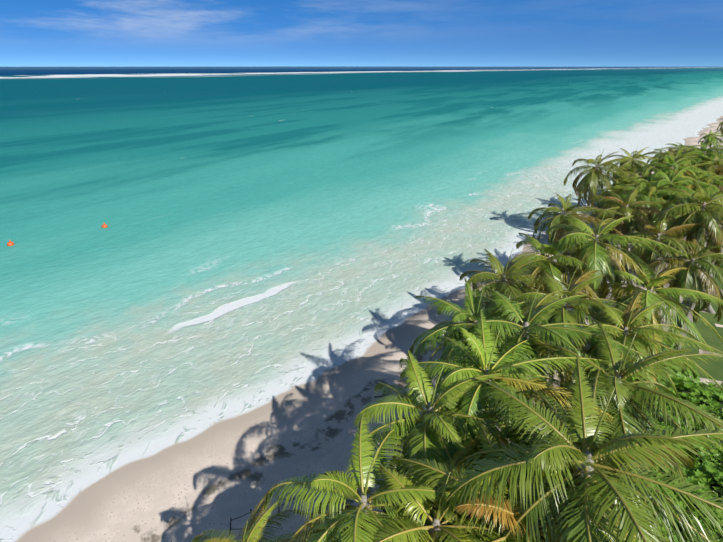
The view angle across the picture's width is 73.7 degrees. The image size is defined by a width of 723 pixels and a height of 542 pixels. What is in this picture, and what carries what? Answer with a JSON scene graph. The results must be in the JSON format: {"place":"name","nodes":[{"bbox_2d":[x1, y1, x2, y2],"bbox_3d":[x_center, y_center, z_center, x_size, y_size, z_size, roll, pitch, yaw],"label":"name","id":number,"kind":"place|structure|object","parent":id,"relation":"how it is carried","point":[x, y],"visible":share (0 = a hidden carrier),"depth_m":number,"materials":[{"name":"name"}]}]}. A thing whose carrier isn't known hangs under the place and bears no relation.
{"place":"outdoors","nodes":[
{"label":"outdoors","id":0,"kind":"place"},
{"bbox_2d":[0,66,722,541],"bbox_3d":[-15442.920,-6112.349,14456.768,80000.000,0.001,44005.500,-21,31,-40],"label":"sea","id":1,"kind":"structure","parent":0,"point":[222,318],"depth_m":66.19,"materials":[{"name":"teal liquid"}]},
{"bbox_2d":[7,240,13,245],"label":"buoy","id":2,"kind":"object","parent":1,"relation":"on","point":[9,243],"visible":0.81,"depth_m":64.87,"materials":[{"name":"orange plastic"}]},
{"bbox_2d":[0,0,722,66],"label":"sky","id":3,"kind":"structure","parent":0,"point":[33,33],"materials":[{"name":"blue"}]},
{"bbox_2d":[210,135,722,541],"bbox_3d":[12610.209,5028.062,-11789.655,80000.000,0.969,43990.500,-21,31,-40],"label":"land","id":4,"kind":"structure","parent":0,"point":[337,459],"depth_m":29.21,"materials":[{"name":"beige sand"}]},
{"bbox_2d":[192,483,330,541],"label":"palm tree","id":5,"kind":"object","parent":4,"relation":"on","point":[251,534],"visible":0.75,"depth_m":17.91,"materials":[{"name":"green plant"}]},
{"bbox_2d":[229,476,321,535],"bbox_3d":[-4.388,12.502,25.636,5.543,1.860,0.522,-14,27,-29],"label":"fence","id":6,"kind":"object","parent":4,"relation":"on","point":[231,519],"visible":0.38,"depth_m":25.34,"materials":[{"name":"wood"}]},
{"bbox_2d":[264,413,511,541],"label":"palm tree","id":7,"kind":"object","parent":4,"relation":"on","point":[343,525],"visible":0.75,"depth_m":15.68,"materials":[{"name":"green plant"}]},
{"bbox_2d":[358,437,555,541],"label":"palm tree","id":8,"kind":"object","parent":4,"relation":"on","point":[436,529],"visible":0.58,"depth_m":14.79,"materials":[{"name":"green plant"}]},
{"bbox_2d":[354,350,577,539],"bbox_3d":[4.281,8.771,20.805,8.510,11.726,10.144,6,24,14],"label":"palm tree","id":9,"kind":"object","parent":4,"relation":"on","point":[431,446],"visible":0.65,"depth_m":18.50,"materials":[{"name":"green plant"}]},
{"bbox_2d":[409,278,591,453],"bbox_3d":[7.672,5.991,27.369,9.641,11.884,8.374,11,25,23],"label":"palm tree","id":10,"kind":"object","parent":4,"relation":"on","point":[471,315],"visible":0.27,"depth_m":25.01,"materials":[{"name":"green plant"}]},
{"bbox_2d":[459,249,582,390],"bbox_3d":[11.111,3.412,34.615,8.084,11.140,9.636,2,23,5],"label":"palm tree","id":11,"kind":"object","parent":4,"relation":"on","point":[503,285],"visible":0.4,"depth_m":32.42,"materials":[{"name":"green plant"}]},
{"bbox_2d":[400,309,655,520],"bbox_3d":[7.070,7.948,21.986,9.984,12.412,9.424,20,30,39],"label":"palm tree","id":12,"kind":"object","parent":4,"relation":"on","point":[478,350],"visible":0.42,"depth_m":19.77,"materials":[{"name":"green plant"}]},
{"bbox_2d":[391,417,669,541],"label":"palm tree","id":13,"kind":"object","parent":4,"relation":"on","point":[500,517],"visible":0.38,"depth_m":14.20,"materials":[{"name":"green plant"}]},
{"bbox_2d":[448,283,662,445],"bbox_3d":[9.731,6.227,25.573,10.385,12.745,8.826,1,23,3],"label":"palm tree","id":14,"kind":"object","parent":4,"relation":"on","point":[527,327],"visible":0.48,"depth_m":22.77,"materials":[{"name":"green plant"}]},
{"bbox_2d":[505,229,631,355],"bbox_3d":[15.936,1.860,38.223,9.692,11.218,8.974,14,27,29],"label":"palm tree","id":15,"kind":"object","parent":4,"relation":"on","point":[551,268],"visible":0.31,"depth_m":35.73,"materials":[{"name":"green plant"}]},
{"bbox_2d":[528,193,630,298],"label":"palm tree","id":16,"kind":"object","parent":4,"relation":"on","point":[555,220],"visible":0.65,"depth_m":45.70,"materials":[{"name":"green plant"}]},
{"bbox_2d":[440,356,722,541],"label":"palm tree","id":17,"kind":"object","parent":4,"relation":"on","point":[625,515],"visible":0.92,"depth_m":13.48,"materials":[{"name":"green plant"}]},
{"bbox_2d":[508,268,663,385],"bbox_3d":[13.682,4.956,30.417,9.003,11.275,9.308,-15,27,-32],"label":"palm tree","id":18,"kind":"object","parent":4,"relation":"on","point":[563,313],"visible":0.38,"depth_m":28.26,"materials":[{"name":"green plant"}]},
{"bbox_2d":[563,151,644,235],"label":"palm tree","id":19,"kind":"object","parent":4,"relation":"on","point":[593,178],"visible":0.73,"depth_m":63.10,"materials":[{"name":"green plant"}]},
{"bbox_2d":[541,209,689,356],"bbox_3d":[19.063,1.043,37.932,10.385,12.745,8.826,0,23,-1],"label":"palm tree","id":20,"kind":"object","parent":4,"relation":"on","point":[592,254],"visible":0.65,"depth_m":35.00,"materials":[{"name":"green plant"}]},
{"bbox_2d":[596,178,637,242],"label":"palm tree","id":21,"kind":"object","parent":4,"relation":"on","point":[609,195],"visible":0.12,"depth_m":63.52,"materials":[{"name":"green plant"}]},
{"bbox_2d":[587,188,651,260],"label":"palm tree","id":22,"kind":"object","parent":4,"relation":"on","point":[600,203],"visible":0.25,"depth_m":56.34,"materials":[{"name":"green plant"}]},
{"bbox_2d":[558,440,685,537],"bbox_3d":[13.162,11.137,25.133,6.644,3.204,8.226,-19,30,-38],"label":"shrub","id":23,"kind":"object","parent":4,"relation":"on","point":[661,489],"visible":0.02,"depth_m":24.20,"materials":[{"name":"green plant"}]},
{"bbox_2d":[592,179,652,244],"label":"palm tree","id":24,"kind":"object","parent":4,"relation":"on","point":[615,191],"visible":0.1,"depth_m":60.59,"materials":[{"name":"green plant"}]},
{"bbox_2d":[527,322,722,517],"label":"palm tree","id":25,"kind":"object","parent":4,"relation":"on","point":[634,408],"visible":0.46,"depth_m":19.09,"materials":[{"name":"green plant"}]},
{"bbox_2d":[577,184,677,292],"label":"palm tree","id":26,"kind":"object","parent":4,"relation":"on","point":[628,225],"visible":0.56,"depth_m":46.54,"materials":[{"name":"green plant"}]},
{"bbox_2d":[606,164,650,191],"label":"palm tree","id":27,"kind":"object","parent":4,"relation":"on","point":[630,174],"visible":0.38,"depth_m":65.58,"materials":[{"name":"green plant"}]},
{"bbox_2d":[600,166,664,230],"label":"palm tree","id":28,"kind":"object","parent":4,"relation":"on","point":[645,172],"visible":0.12,"depth_m":64.28,"materials":[{"name":"green plant"}]},
{"bbox_2d":[604,146,665,182],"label":"palm tree","id":29,"kind":"object","parent":4,"relation":"on","point":[638,156],"visible":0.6,"depth_m":72.82,"materials":[{"name":"green plant"}]},
{"bbox_2d":[559,292,722,432],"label":"palm tree","id":30,"kind":"object","parent":4,"relation":"on","point":[631,322],"visible":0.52,"depth_m":25.74,"materials":[{"name":"green plant"}]},
{"bbox_2d":[606,180,678,232],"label":"palm tree","id":31,"kind":"object","parent":4,"relation":"on","point":[640,196],"visible":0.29,"depth_m":53.74,"materials":[{"name":"green plant"}]},
{"bbox_2d":[601,177,685,225],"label":"palm tree","id":32,"kind":"object","parent":4,"relation":"on","point":[651,189],"visible":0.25,"depth_m":55.68,"materials":[{"name":"green plant"}]},
{"bbox_2d":[631,450,662,482],"bbox_3d":[15.023,10.832,27.650,5.046,1.748,5.917,15,27,31],"label":"shrub","id":33,"kind":"object","parent":4,"relation":"on","point":[656,475],"depth_m":26.19,"materials":[{"name":"green plant"}]},
{"bbox_2d":[626,363,672,387],"bbox_3d":[19.161,7.837,33.972,5.508,2.458,6.820,4,23,10],"label":"shrub","id":34,"kind":"object","parent":4,"relation":"on","point":[658,379],"visible":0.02,"depth_m":32.79,"materials":[{"name":"green plant"}]},
{"bbox_2d":[588,259,722,374],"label":"palm tree","id":35,"kind":"object","parent":4,"relation":"on","point":[649,298],"visible":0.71,"depth_m":32.53,"materials":[{"name":"green plant"}]},
{"bbox_2d":[626,370,691,417],"bbox_3d":[19.264,8.373,32.412,6.315,2.550,7.818,13,26,29],"label":"shrub","id":36,"kind":"object","parent":4,"relation":"on","point":[664,383],"visible":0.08,"depth_m":32.05,"materials":[{"name":"green plant"}]},
{"bbox_2d":[643,146,682,171],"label":"palm tree","id":37,"kind":"object","parent":4,"relation":"on","point":[654,160],"visible":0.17,"depth_m":82.14,"materials":[{"name":"green plant"}]},
{"bbox_2d":[623,392,704,466],"bbox_3d":[17.454,9.447,29.924,6.548,2.436,7.759,-8,24,-18],"label":"shrub","id":38,"kind":"object","parent":4,"relation":"on","point":[662,424],"visible":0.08,"depth_m":28.95,"materials":[{"name":"green plant"}]},
{"bbox_2d":[647,333,682,363],"bbox_3d":[23.184,5.998,38.829,4.480,2.069,5.308,-17,28,-34],"label":"shrub","id":39,"kind":"object","parent":4,"relation":"on","point":[671,344],"visible":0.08,"depth_m":38.50,"materials":[{"name":"green plant"}]},
{"bbox_2d":[636,179,693,226],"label":"palm tree","id":40,"kind":"object","parent":4,"relation":"on","point":[666,198],"visible":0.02,"depth_m":58.52,"materials":[{"name":"green plant"}]},
{"bbox_2d":[609,208,722,293],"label":"palm tree","id":41,"kind":"object","parent":4,"relation":"on","point":[648,256],"visible":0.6,"depth_m":41.11,"materials":[{"name":"green plant"}]},
{"bbox_2d":[634,166,715,255],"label":"palm tree","id":42,"kind":"object","parent":4,"relation":"on","point":[675,179],"visible":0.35,"depth_m":55.83,"materials":[{"name":"green plant"}]},
{"bbox_2d":[652,140,700,166],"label":"palm tree","id":43,"kind":"object","parent":4,"relation":"on","point":[686,149],"visible":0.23,"depth_m":81.01,"materials":[{"name":"green plant"}]},
{"bbox_2d":[655,353,699,390],"bbox_3d":[22.038,7.254,35.399,6.533,2.220,5.277,-14,27,-29],"label":"shrub","id":44,"kind":"object","parent":4,"relation":"on","point":[685,375],"visible":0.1,"depth_m":34.49,"materials":[{"name":"green plant"}]},
{"bbox_2d":[634,235,722,322],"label":"palm tree","id":45,"kind":"object","parent":4,"relation":"on","point":[688,278],"visible":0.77,"depth_m":38.71,"materials":[{"name":"green plant"}]},
{"bbox_2d":[645,145,711,170],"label":"palm tree","id":46,"kind":"object","parent":4,"relation":"on","point":[674,154],"visible":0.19,"depth_m":73.20,"materials":[{"name":"green plant"}]},
{"bbox_2d":[639,155,718,185],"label":"palm tree","id":47,"kind":"object","parent":4,"relation":"on","point":[670,165],"visible":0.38,"depth_m":62.66,"materials":[{"name":"green plant"}]},
{"bbox_2d":[636,483,722,541],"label":"palm tree","id":48,"kind":"object","parent":4,"relation":"on","point":[684,507],"visible":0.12,"depth_m":22.75,"materials":[{"name":"green plant"}]},
{"bbox_2d":[646,179,722,313],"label":"palm tree","id":49,"kind":"object","parent":4,"relation":"on","point":[703,214],"visible":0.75,"depth_m":41.51,"materials":[{"name":"green plant"}]},
{"bbox_2d":[650,434,722,508],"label":"shrub","id":50,"kind":"object","parent":4,"relation":"on","point":[694,475],"visible":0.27,"depth_m":25.66,"materials":[{"name":"green plant"}]},
{"bbox_2d":[653,205,722,267],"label":"palm tree","id":51,"kind":"object","parent":4,"relation":"on","point":[667,223],"visible":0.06,"depth_m":48.31,"materials":[{"name":"green plant"}]},
{"bbox_2d":[656,375,722,455],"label":"shrub","id":52,"kind":"object","parent":4,"relation":"on","point":[710,405],"visible":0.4,"depth_m":30.43,"materials":[{"name":"green plant"}]},
{"bbox_2d":[657,422,722,471],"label":"shrub","id":53,"kind":"object","parent":4,"relation":"on","point":[715,456],"visible":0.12,"depth_m":27.13,"materials":[{"name":"green plant"}]},
{"bbox_2d":[669,140,722,168],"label":"palm tree","id":54,"kind":"object","parent":4,"relation":"on","point":[706,150],"visible":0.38,"depth_m":74.07,"materials":[{"name":"green plant"}]},
{"bbox_2d":[671,242,722,361],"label":"path","id":55,"kind":"structure","parent":4,"relation":"on","point":[689,316],"depth_m":43.49,"materials":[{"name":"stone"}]},
{"bbox_2d":[679,157,716,178],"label":"palm tree","id":56,"kind":"object","parent":4,"relation":"on","point":[688,164],"visible":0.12,"depth_m":66.45,"materials":[{"name":"green plant"}]},
{"bbox_2d":[674,168,722,214],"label":"palm tree","id":57,"kind":"object","parent":4,"relation":"on","point":[701,176],"visible":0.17,"depth_m":58.66,"materials":[{"name":"green plant"}]},
{"bbox_2d":[682,167,722,206],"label":"palm tree","id":58,"kind":"object","parent":4,"relation":"on","point":[720,182],"visible":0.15,"depth_m":59.69,"materials":[{"name":"green plant"}]},
{"bbox_2d":[683,466,722,525],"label":"shrub","id":59,"kind":"object","parent":4,"relation":"on","point":[719,489],"visible":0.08,"depth_m":24.92,"materials":[{"name":"green plant"}]},
{"bbox_2d":[686,381,722,401],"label":"shrub","id":60,"kind":"object","parent":4,"relation":"on","point":[711,387],"visible":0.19,"depth_m":32.55,"materials":[{"name":"green plant"}]},
{"bbox_2d":[691,154,722,189],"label":"palm tree","id":61,"kind":"object","parent":4,"relation":"on","point":[710,160],"visible":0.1,"depth_m":72.01,"materials":[{"name":"green plant"}]},
{"bbox_2d":[694,509,722,541],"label":"shrub","id":62,"kind":"object","parent":4,"relation":"on","point":[713,526],"visible":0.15,"depth_m":22.43,"materials":[{"name":"green plant"}]},
{"bbox_2d":[698,154,722,190],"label":"palm tree","id":63,"kind":"object","parent":4,"relation":"on","point":[716,165],"visible":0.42,"depth_m":67.12,"materials":[{"name":"green plant"}]},
{"bbox_2d":[698,130,722,152],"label":"palm tree","id":64,"kind":"object","parent":4,"relation":"on","point":[710,137],"visible":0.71,"depth_m":112.79,"materials":[{"name":"green plant"}]},
{"bbox_2d":[717,121,722,134],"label":"palm tree","id":65,"kind":"object","parent":4,"relation":"on","point":[721,124],"visible":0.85,"depth_m":131.32,"materials":[{"name":"green plant"}]},
{"bbox_2d":[680,262,722,391],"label":"lawn","id":66,"kind":"structure","parent":0,"point":[714,370],"depth_m":40.62,"materials":[{"name":"green plant"}]}
]}

